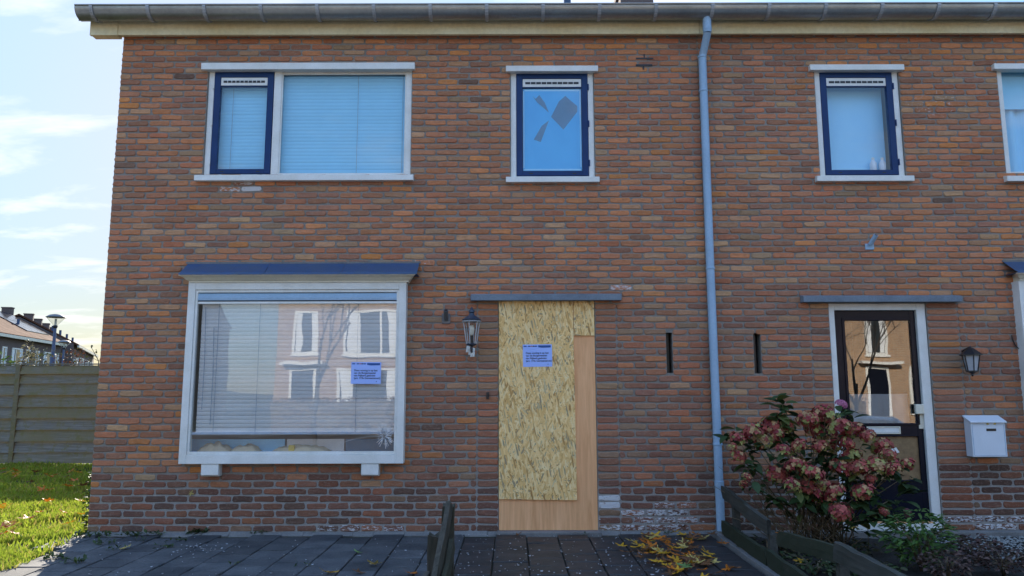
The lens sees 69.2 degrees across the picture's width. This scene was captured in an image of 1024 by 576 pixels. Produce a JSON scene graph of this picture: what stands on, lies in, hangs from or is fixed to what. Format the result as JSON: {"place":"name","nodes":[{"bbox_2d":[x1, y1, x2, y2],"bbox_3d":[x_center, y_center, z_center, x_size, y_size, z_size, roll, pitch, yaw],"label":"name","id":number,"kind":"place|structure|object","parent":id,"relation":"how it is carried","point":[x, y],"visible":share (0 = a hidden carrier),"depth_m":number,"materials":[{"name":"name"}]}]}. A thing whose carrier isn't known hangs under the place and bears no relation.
{"place":"outdoors","nodes":[
{"label":"outdoors","id":0,"kind":"place"},
{"bbox_2d":[15,339,40,365],"bbox_3d":[-12.999,2.807,19.804,0.753,2.892,0.799,0,-8,0],"label":"garden shrub","id":1,"kind":"object","parent":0,"point":[30,355],"visible":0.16,"depth_m":19.93,"materials":[{"name":"green plant"}]},
{"bbox_2d":[0,460,91,570],"bbox_3d":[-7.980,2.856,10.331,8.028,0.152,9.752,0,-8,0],"label":"grass","id":2,"kind":"structure","parent":0,"point":[14,494],"depth_m":9.14,"materials":[{"name":"green plant"}]},
{"bbox_2d":[0,534,764,575],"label":"pavement","id":3,"kind":"structure","parent":0,"point":[331,552],"depth_m":6.43,"materials":[{"name":"concrete"}]},
{"bbox_2d":[43,528,671,565],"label":"weeds","id":4,"kind":"object","parent":3,"relation":"on","point":[61,555],"visible":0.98,"depth_m":7.14,"materials":[{"name":"green plant"}]},
{"bbox_2d":[86,531,710,537],"bbox_3d":[-1.141,2.479,7.477,6.320,0.054,0.107,0,-8,0],"label":"kerb strip","id":5,"kind":"object","parent":3,"relation":"on","point":[372,534],"visible":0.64,"depth_m":7.47,"materials":[{"name":"grey concrete"}]},
{"bbox_2d":[422,501,454,575],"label":"fence","id":6,"kind":"object","parent":3,"relation":"on","point":[440,551],"visible":1,"depth_m":5.05,"materials":[{"name":"grey wood"}]},
{"bbox_2d":[644,539,656,547],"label":"fallen leaf","id":7,"kind":"object","parent":3,"relation":"on","point":[650,543],"visible":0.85,"depth_m":6.71,"materials":[{"name":"orange plant"}]},
{"bbox_2d":[661,536,671,541],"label":"fallen leaf","id":8,"kind":"object","parent":3,"relation":"on","point":[665,539],"visible":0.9,"depth_m":7.07,"materials":[{"name":"brown plant"}]},
{"bbox_2d":[665,568,676,575],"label":"fallen leaf","id":9,"kind":"object","parent":3,"relation":"on","point":[669,572],"visible":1,"depth_m":5.72,"materials":[{"name":"brown plant"}]},
{"bbox_2d":[670,556,681,562],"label":"fallen leaf","id":10,"kind":"object","parent":3,"relation":"on","point":[676,559],"visible":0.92,"depth_m":6.12,"materials":[{"name":"yellow plant"}]},
{"bbox_2d":[699,559,712,565],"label":"fallen leaf","id":11,"kind":"object","parent":3,"relation":"on","point":[707,562],"visible":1,"depth_m":6.02,"materials":[{"name":"brown plant"}]},
{"label":"fallen leaf","id":12,"kind":"object","parent":3,"relation":"on","visible":0},
{"bbox_2d":[677,560,691,567],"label":"fallen leaf","id":13,"kind":"object","parent":12,"relation":"on","point":[684,565],"visible":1,"depth_m":5.91,"materials":[{"name":"green plant"}]},
{"label":"fallen leaf","id":14,"kind":"object","parent":3,"relation":"on","visible":0},
{"bbox_2d":[686,532,698,538],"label":"fallen leaf","id":15,"kind":"object","parent":14,"relation":"on","point":[691,535],"visible":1,"depth_m":7.14,"materials":[{"name":"brown plant"}]},
{"bbox_2d":[90,534,680,575],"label":"debris","id":16,"kind":"object","parent":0,"point":[454,563],"visible":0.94,"depth_m":6.44,"materials":[{"name":"plant"}]},
{"bbox_2d":[0,0,1023,362],"label":"sky","id":17,"kind":"structure","parent":0,"point":[60,83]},
{"bbox_2d":[869,157,876,169],"bbox_3d":[3.976,-1.354,8.173,0.072,0.170,0.070,0,-8,0],"label":"bottle","id":18,"kind":"object","parent":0,"point":[873,164],"visible":0.82,"depth_m":8.15,"materials":[{"name":"white plastic"}]},
{"bbox_2d":[879,157,885,169],"bbox_3d":[4.078,-1.354,8.173,0.072,0.170,0.070,0,-8,0],"label":"bottle","id":19,"kind":"object","parent":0,"point":[882,164],"visible":0.84,"depth_m":8.15,"materials":[{"name":"white plastic"}]},
{"bbox_2d":[935,535,1023,561],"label":"gravel","id":20,"kind":"structure","parent":0,"point":[1003,541],"depth_m":7.06,"materials":[{"name":"grey gravel"}]},
{"label":"ground","id":21,"kind":"structure","parent":0,"visible":0},
{"bbox_2d":[0,330,6,336],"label":"terraced house","id":22,"kind":"structure","parent":21,"relation":"on","point":[3,334],"depth_m":49.41,"materials":[{"name":"brown tile"}]},
{"bbox_2d":[0,351,15,365],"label":"garden shrub","id":23,"kind":"object","parent":21,"relation":"on","point":[10,361],"visible":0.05,"depth_m":18.49,"materials":[{"name":"green plant"}]},
{"bbox_2d":[0,364,18,462],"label":"garden fence","id":24,"kind":"object","parent":21,"relation":"on","point":[7,376],"visible":0.95,"depth_m":15.07,"materials":[{"name":"grey wood"}]},
{"bbox_2d":[7,365,22,462],"bbox_3d":[-10.076,2.600,15.057,0.096,2.084,0.095,0,-8,0],"label":"fence post","id":25,"kind":"object","parent":21,"relation":"on","point":[16,396],"visible":0.56,"depth_m":15.02,"materials":[{"name":"brown wood"}]},
{"bbox_2d":[0,318,39,365],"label":"terraced house","id":26,"kind":"structure","parent":21,"relation":"on","point":[12,342],"depth_m":52.01,"materials":[{"name":"brown tile"}]},
{"bbox_2d":[0,346,7,363],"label":"window","id":27,"kind":"structure","parent":26,"relation":"in","point":[4,349],"depth_m":50.28,"materials":[{"name":"white paint"}]},
{"bbox_2d":[11,348,22,363],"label":"window","id":28,"kind":"structure","parent":26,"relation":"in","point":[14,353],"depth_m":52.10,"materials":[{"name":"white paint"}]},
{"bbox_2d":[0,307,66,365],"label":"terraced house","id":29,"kind":"structure","parent":21,"relation":"on","point":[8,316],"depth_m":57.18,"materials":[{"name":"brown brick"}]},
{"bbox_2d":[42,352,50,365],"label":"window","id":30,"kind":"structure","parent":29,"relation":"in","point":[44,357],"depth_m":57.27,"materials":[{"name":"white paint"}]},
{"bbox_2d":[25,347,59,365],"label":"garden shrub","id":31,"kind":"object","parent":21,"relation":"on","point":[41,354],"visible":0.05,"depth_m":20.99,"materials":[{"name":"green plant"}]},
{"bbox_2d":[14,313,84,365],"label":"terraced house","id":32,"kind":"structure","parent":21,"relation":"on","point":[28,318],"depth_m":61.17,"materials":[{"name":"brown brick"}]},
{"bbox_2d":[12,363,99,462],"bbox_3d":[-6.214,2.529,15.069,7.626,1.996,0.100,0,-8,0],"label":"garden fence","id":33,"kind":"object","parent":21,"relation":"on","point":[56,412],"visible":0.32,"depth_m":15.05,"materials":[{"name":"grey wood"}]},
{"bbox_2d":[45,314,66,365],"bbox_3d":[-15.415,2.982,24.831,0.620,4.245,0.620,0,-8,0],"label":"street lamp","id":34,"kind":"object","parent":21,"relation":"on","point":[55,326],"visible":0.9,"depth_m":24.96,"materials":[{"name":"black metal"}]},
{"bbox_2d":[34,318,89,362],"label":"terraced house","id":35,"kind":"structure","parent":21,"relation":"on","point":[38,321],"depth_m":68.56,"materials":[{"name":"brown brick"}]},
{"bbox_2d":[58,340,70,365],"bbox_3d":[-23.202,4.833,38.206,0.620,4.299,0.620,0,-8,0],"label":"street lamp","id":36,"kind":"object","parent":21,"relation":"on","point":[63,342],"visible":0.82,"depth_m":38.38,"materials":[{"name":"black metal"}]},
{"bbox_2d":[42,323,94,362],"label":"terraced house","id":37,"kind":"structure","parent":21,"relation":"on","point":[46,325],"depth_m":73.09,"materials":[{"name":"brown tile"}]},
{"bbox_2d":[52,348,89,365],"bbox_3d":[-12.994,3.131,21.771,1.376,2.762,1.451,0,-8,0],"label":"garden shrub","id":38,"kind":"object","parent":21,"relation":"on","point":[77,355],"visible":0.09,"depth_m":21.92,"materials":[{"name":"green plant"}]},
{"bbox_2d":[49,327,98,362],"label":"terraced house","id":39,"kind":"structure","parent":21,"relation":"on","point":[91,359],"depth_m":76.82,"materials":[{"name":"brown tile"}]},
{"bbox_2d":[85,345,98,362],"bbox_3d":[-9.557,2.529,16.779,0.256,2.498,0.203,-3,-8,19],"label":"sapling","id":40,"kind":"object","parent":21,"relation":"on","point":[94,353],"visible":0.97,"depth_m":16.93,"materials":[{"name":"green plant"}]},
{"bbox_2d":[79,0,715,536],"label":"terraced house","id":41,"kind":"structure","parent":21,"relation":"on","point":[461,216],"depth_m":7.91,"materials":[{"name":"brick"}]},
{"bbox_2d":[79,471,91,530],"bbox_3d":[-4.353,2.211,7.732,0.108,0.652,0.407,0,-8,0],"label":"ivy","id":42,"kind":"object","parent":41,"relation":"attached to","point":[85,522],"visible":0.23,"depth_m":7.60,"materials":[{"name":"green plant"}]},
{"bbox_2d":[196,441,231,451],"bbox_3d":[-3.112,1.662,7.796,0.340,0.110,0.200,0,-8,0],"label":"crumpled cloth","id":43,"kind":"object","parent":41,"relation":"on","point":[217,446],"visible":0.85,"depth_m":7.73,"materials":[{"name":"beige fabric"}]},
{"bbox_2d":[191,439,284,451],"bbox_3d":[-2.929,1.790,7.917,1.006,0.350,0.015,0,-8,0],"label":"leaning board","id":44,"kind":"object","parent":41,"relation":"on","point":[261,444],"visible":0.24,"depth_m":7.93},
{"bbox_2d":[218,88,266,168],"bbox_3d":[-2.955,-1.735,8.230,0.576,1.001,0.044,0,-8,0],"label":"venetian blind","id":45,"kind":"object","parent":41,"relation":"attached to","point":[242,129],"visible":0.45,"depth_m":8.23,"materials":[{"name":"plastic"}]},
{"bbox_2d":[231,443,261,450],"bbox_3d":[-2.790,1.675,7.795,0.280,0.083,0.200,0,-8,0],"label":"crumpled cloth","id":46,"kind":"object","parent":41,"relation":"on","point":[250,447],"visible":0.87,"depth_m":7.73,"materials":[{"name":"beige fabric"}]},
{"bbox_2d":[288,445,294,450],"bbox_3d":[-2.292,1.676,7.723,0.060,0.080,0.040,0,-8,0],"label":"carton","id":47,"kind":"object","parent":41,"relation":"on","point":[291,447],"visible":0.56,"depth_m":7.71,"materials":[{"name":"yellow cardboard"}]},
{"bbox_2d":[192,304,396,434],"bbox_3d":[-2.238,0.821,7.702,2.114,1.370,0.048,0,-8,0],"label":"venetian blind","id":48,"kind":"object","parent":41,"relation":"attached to","point":[305,383],"visible":1,"depth_m":7.70,"materials":[{"name":"grey plastic"}]},
{"bbox_2d":[178,261,420,475],"bbox_3d":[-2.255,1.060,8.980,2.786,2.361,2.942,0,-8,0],"label":"bay window","id":49,"kind":"structure","parent":41,"relation":"in","point":[324,282],"depth_m":7.74,"materials":[{"name":"white paint"}]},
{"bbox_2d":[273,444,331,450],"bbox_3d":[-2.211,1.679,7.794,0.600,0.073,0.200,0,-8,0],"label":"crumpled cloth","id":50,"kind":"object","parent":41,"relation":"on","point":[298,447],"visible":0.83,"depth_m":7.73,"materials":[{"name":"beige fabric"}]},
{"bbox_2d":[194,62,414,181],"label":"window","id":51,"kind":"structure","parent":41,"relation":"in","point":[270,76],"depth_m":8.14,"materials":[{"name":"white paint"}]},
{"bbox_2d":[287,439,343,450],"bbox_3d":[-2.099,1.788,7.917,0.612,0.350,0.015,0,-8,0],"label":"leaning board","id":52,"kind":"object","parent":41,"relation":"on","point":[334,444],"visible":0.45,"depth_m":7.93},
{"bbox_2d":[280,76,404,172],"bbox_3d":[-1.853,-1.793,8.237,1.423,1.163,0.044,0,-8,0],"label":"venetian blind","id":53,"kind":"object","parent":41,"relation":"attached to","point":[342,124],"visible":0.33,"depth_m":8.24,"materials":[{"name":"plastic"}]},
{"bbox_2d":[351,362,380,383],"bbox_3d":[-1.505,0.875,7.651,0.309,0.223,0.002,0,-8,0],"label":"paper notice","id":54,"kind":"object","parent":41,"relation":"attached to","point":[365,372],"visible":1,"depth_m":7.65,"materials":[{"name":"blue paper"}]},
{"bbox_2d":[345,439,393,450],"bbox_3d":[-1.494,1.786,7.917,0.563,0.350,0.015,0,-8,0],"label":"leaning board","id":55,"kind":"object","parent":41,"relation":"on","point":[362,445],"visible":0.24,"depth_m":7.92,"materials":[{"name":"grey"}]},
{"bbox_2d":[442,309,449,323],"bbox_3d":[-0.693,0.295,7.753,0.090,0.151,0.116,0,-8,0],"label":"flagpole holder","id":56,"kind":"object","parent":41,"relation":"attached to","point":[445,317],"visible":1,"depth_m":7.79,"materials":[{"name":"grey metal"}]},
{"bbox_2d":[462,307,480,356],"bbox_3d":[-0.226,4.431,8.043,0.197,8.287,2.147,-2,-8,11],"label":"wall lantern","id":57,"kind":"object","parent":41,"relation":"attached to","point":[471,317],"depth_m":7.61,"materials":[{"name":"black metal"}]},
{"bbox_2d":[499,301,576,499],"bbox_3d":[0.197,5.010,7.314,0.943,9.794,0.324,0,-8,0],"label":"strand board","id":58,"kind":"object","parent":41,"relation":"attached to","point":[537,443],"visible":1,"depth_m":7.68,"materials":[{"name":"beige wood"}]},
{"bbox_2d":[523,344,551,366],"bbox_3d":[0.266,0.705,7.748,0.305,0.232,0.002,-1,-8,0],"label":"paper notice","id":59,"kind":"object","parent":58,"relation":"attached to","point":[537,355],"visible":1,"depth_m":7.75,"materials":[{"name":"blue paper"}]},
{"bbox_2d":[499,307,597,529],"bbox_3d":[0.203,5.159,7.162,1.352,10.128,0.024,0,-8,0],"label":"plywood sheet","id":60,"kind":"object","parent":41,"relation":"attached to","point":[580,512],"visible":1,"depth_m":7.58,"materials":[{"name":"wood"}]},
{"bbox_2d":[523,89,581,170],"bbox_3d":[0.442,-1.737,8.149,0.640,0.939,0.004,0,-8,0],"label":"window film","id":61,"kind":"object","parent":41,"relation":"attached to","point":[552,139],"depth_m":8.15,"materials":[{"name":"blue plastic"}]},
{"bbox_2d":[506,65,599,183],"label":"window","id":62,"kind":"structure","parent":41,"relation":"in","point":[521,77],"depth_m":8.14,"materials":[{"name":"white paint"}]},
{"bbox_2d":[573,301,594,335],"bbox_3d":[0.757,0.319,7.814,0.215,0.365,0.016,0,-8,0],"label":"strand board","id":63,"kind":"object","parent":41,"relation":"attached to","point":[583,318],"visible":1,"depth_m":7.80,"materials":[{"name":"beige wood"}]},
{"bbox_2d":[711,530,779,575],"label":"edging strip","id":64,"kind":"object","parent":21,"relation":"on","point":[762,568],"visible":0.54,"depth_m":6.40,"materials":[{"name":"grey concrete"}]},
{"bbox_2d":[721,486,906,575],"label":"fence","id":65,"kind":"object","parent":21,"relation":"on","point":[845,559],"visible":0.97,"depth_m":5.52,"materials":[{"name":"grey wood"}]},
{"bbox_2d":[697,20,1023,534],"bbox_3d":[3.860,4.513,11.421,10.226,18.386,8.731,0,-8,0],"label":"terraced house","id":66,"kind":"structure","parent":21,"relation":"on","point":[817,303],"depth_m":7.95,"materials":[{"name":"brick"}]},
{"bbox_2d":[74,2,1023,22],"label":"rain gutter","id":67,"kind":"object","parent":66,"relation":"attached to","point":[543,12],"visible":1,"depth_m":7.96,"materials":[{"name":"metal"}]},
{"bbox_2d":[698,16,724,531],"bbox_3d":[2.100,-0.252,7.763,0.098,5.409,0.278,1,-8,-11],"label":"downpipe","id":68,"kind":"object","parent":66,"relation":"attached to","point":[712,317],"visible":0.94,"depth_m":7.77,"materials":[{"name":"grey plastic"}]},
{"bbox_2d":[808,64,914,182],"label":"window","id":69,"kind":"structure","parent":66,"relation":"in","point":[858,109],"depth_m":8.20,"materials":[{"name":"blue glass"}]},
{"bbox_2d":[865,234,877,249],"bbox_3d":[3.811,-0.492,7.861,0.103,0.157,0.116,0,-8,0],"label":"flagpole holder","id":70,"kind":"object","parent":66,"relation":"attached to","point":[869,245],"visible":1,"depth_m":7.88,"materials":[{"name":"grey metal"}]},
{"bbox_2d":[834,311,929,520],"bbox_3d":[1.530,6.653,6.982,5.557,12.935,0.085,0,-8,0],"label":"door","id":71,"kind":"structure","parent":66,"relation":"in","point":[907,438],"depth_m":7.70,"materials":[{"name":"black paint"}]},
{"bbox_2d":[849,394,909,422],"bbox_3d":[3.838,1.369,7.966,0.860,0.457,0.024,0,-8,0],"label":"half curtain","id":72,"kind":"object","parent":71,"relation":"hanging from","point":[885,408],"visible":0.42,"depth_m":7.98,"materials":[{"name":"white fabric"}]},
{"bbox_2d":[959,346,982,375],"bbox_3d":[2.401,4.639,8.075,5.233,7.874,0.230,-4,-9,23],"label":"wall lantern","id":73,"kind":"object","parent":66,"relation":"attached to","point":[970,355],"depth_m":7.55,"materials":[{"name":"black metal"}]},
{"bbox_2d":[962,415,1007,456],"bbox_3d":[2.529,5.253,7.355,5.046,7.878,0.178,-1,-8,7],"label":"letter box","id":74,"kind":"object","parent":66,"relation":"attached to","point":[985,435],"visible":1,"depth_m":7.53,"materials":[{"name":"white metal"}]},
{"bbox_2d":[991,63,1023,182],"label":"window","id":75,"kind":"structure","parent":66,"relation":"in","point":[1000,68],"depth_m":8.14,"materials":[{"name":"white paint"}]},
{"bbox_2d":[1001,73,1023,171],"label":"curtain","id":76,"kind":"object","parent":66,"relation":"hanging from","point":[1013,89],"visible":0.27,"depth_m":8.31,"materials":[{"name":"white fabric"}]},
{"bbox_2d":[1002,260,1023,408],"bbox_3d":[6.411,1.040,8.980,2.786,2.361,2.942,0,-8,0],"label":"bay window","id":77,"kind":"structure","parent":66,"relation":"in","point":[1018,265],"depth_m":7.74,"materials":[{"name":"white paint"}]},
{"bbox_2d":[723,535,1023,575],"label":"garden bed","id":78,"kind":"object","parent":21,"relation":"on","point":[889,557],"visible":0.2,"depth_m":6.46,"materials":[{"name":"soil"}]},
{"bbox_2d":[736,534,796,555],"bbox_3d":[2.305,2.325,6.664,0.554,0.177,0.512,6,-10,-38],"label":"ground cover","id":79,"kind":"object","parent":78,"relation":"on","point":[780,552],"visible":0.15,"depth_m":6.62,"materials":[{"name":"green plant"}]},
{"bbox_2d":[781,552,835,575],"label":"ground cover","id":80,"kind":"object","parent":78,"relation":"on","point":[816,569],"visible":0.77,"depth_m":5.92,"materials":[{"name":"green plant"}]},
{"bbox_2d":[711,393,925,548],"bbox_3d":[2.808,1.668,6.681,1.853,1.434,0.901,0,-8,0],"label":"hydrangea bush","id":81,"kind":"object","parent":78,"relation":"on","point":[777,427],"visible":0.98,"depth_m":6.68,"materials":[{"name":"pink plant"}]},
{"bbox_2d":[823,536,882,555],"bbox_3d":[3.008,2.324,6.674,0.574,0.177,0.544,0,-8,0],"label":"ground cover","id":82,"kind":"object","parent":78,"relation":"on","point":[855,546],"visible":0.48,"depth_m":6.60,"materials":[{"name":"green plant"}]},
{"bbox_2d":[828,560,907,575],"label":"ground cover","id":83,"kind":"object","parent":78,"relation":"on","point":[898,569],"visible":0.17,"depth_m":5.75,"materials":[{"name":"green plant"}]},
{"bbox_2d":[742,530,1023,538],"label":"wall footing","id":84,"kind":"object","parent":78,"relation":"on","point":[999,533],"depth_m":7.41,"materials":[{"name":"grey concrete"}]},
{"bbox_2d":[877,508,960,570],"bbox_3d":[3.316,2.047,6.056,0.663,0.507,0.487,0,-8,0],"label":"evergreen shrub","id":85,"kind":"object","parent":78,"relation":"on","point":[929,539],"visible":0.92,"depth_m":6.01,"materials":[{"name":"green plant"}]},
{"bbox_2d":[903,508,911,518],"bbox_3d":[3.362,1.938,6.311,0.065,0.130,0.065,3,-9,-22],"label":"withered bloom","id":86,"kind":"object","parent":85,"relation":"attached to","point":[906,515],"visible":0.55,"depth_m":6.30,"materials":[{"name":"brown plant"}]},
{"bbox_2d":[916,548,978,575],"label":"sedum clump","id":87,"kind":"object","parent":78,"relation":"on","point":[951,568],"visible":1,"depth_m":5.67,"materials":[{"name":"brown plant"}]},
{"bbox_2d":[944,533,1004,561],"bbox_3d":[3.939,2.219,6.324,0.486,0.237,0.389,0,-8,0],"label":"sedum clump","id":88,"kind":"object","parent":78,"relation":"on","point":[961,539],"visible":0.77,"depth_m":6.29,"materials":[{"name":"brown plant"}]},
{"bbox_2d":[971,547,1023,575],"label":"sedum clump","id":89,"kind":"object","parent":78,"relation":"on","point":[1004,569],"visible":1,"depth_m":5.84,"materials":[{"name":"brown plant"}]}
]}

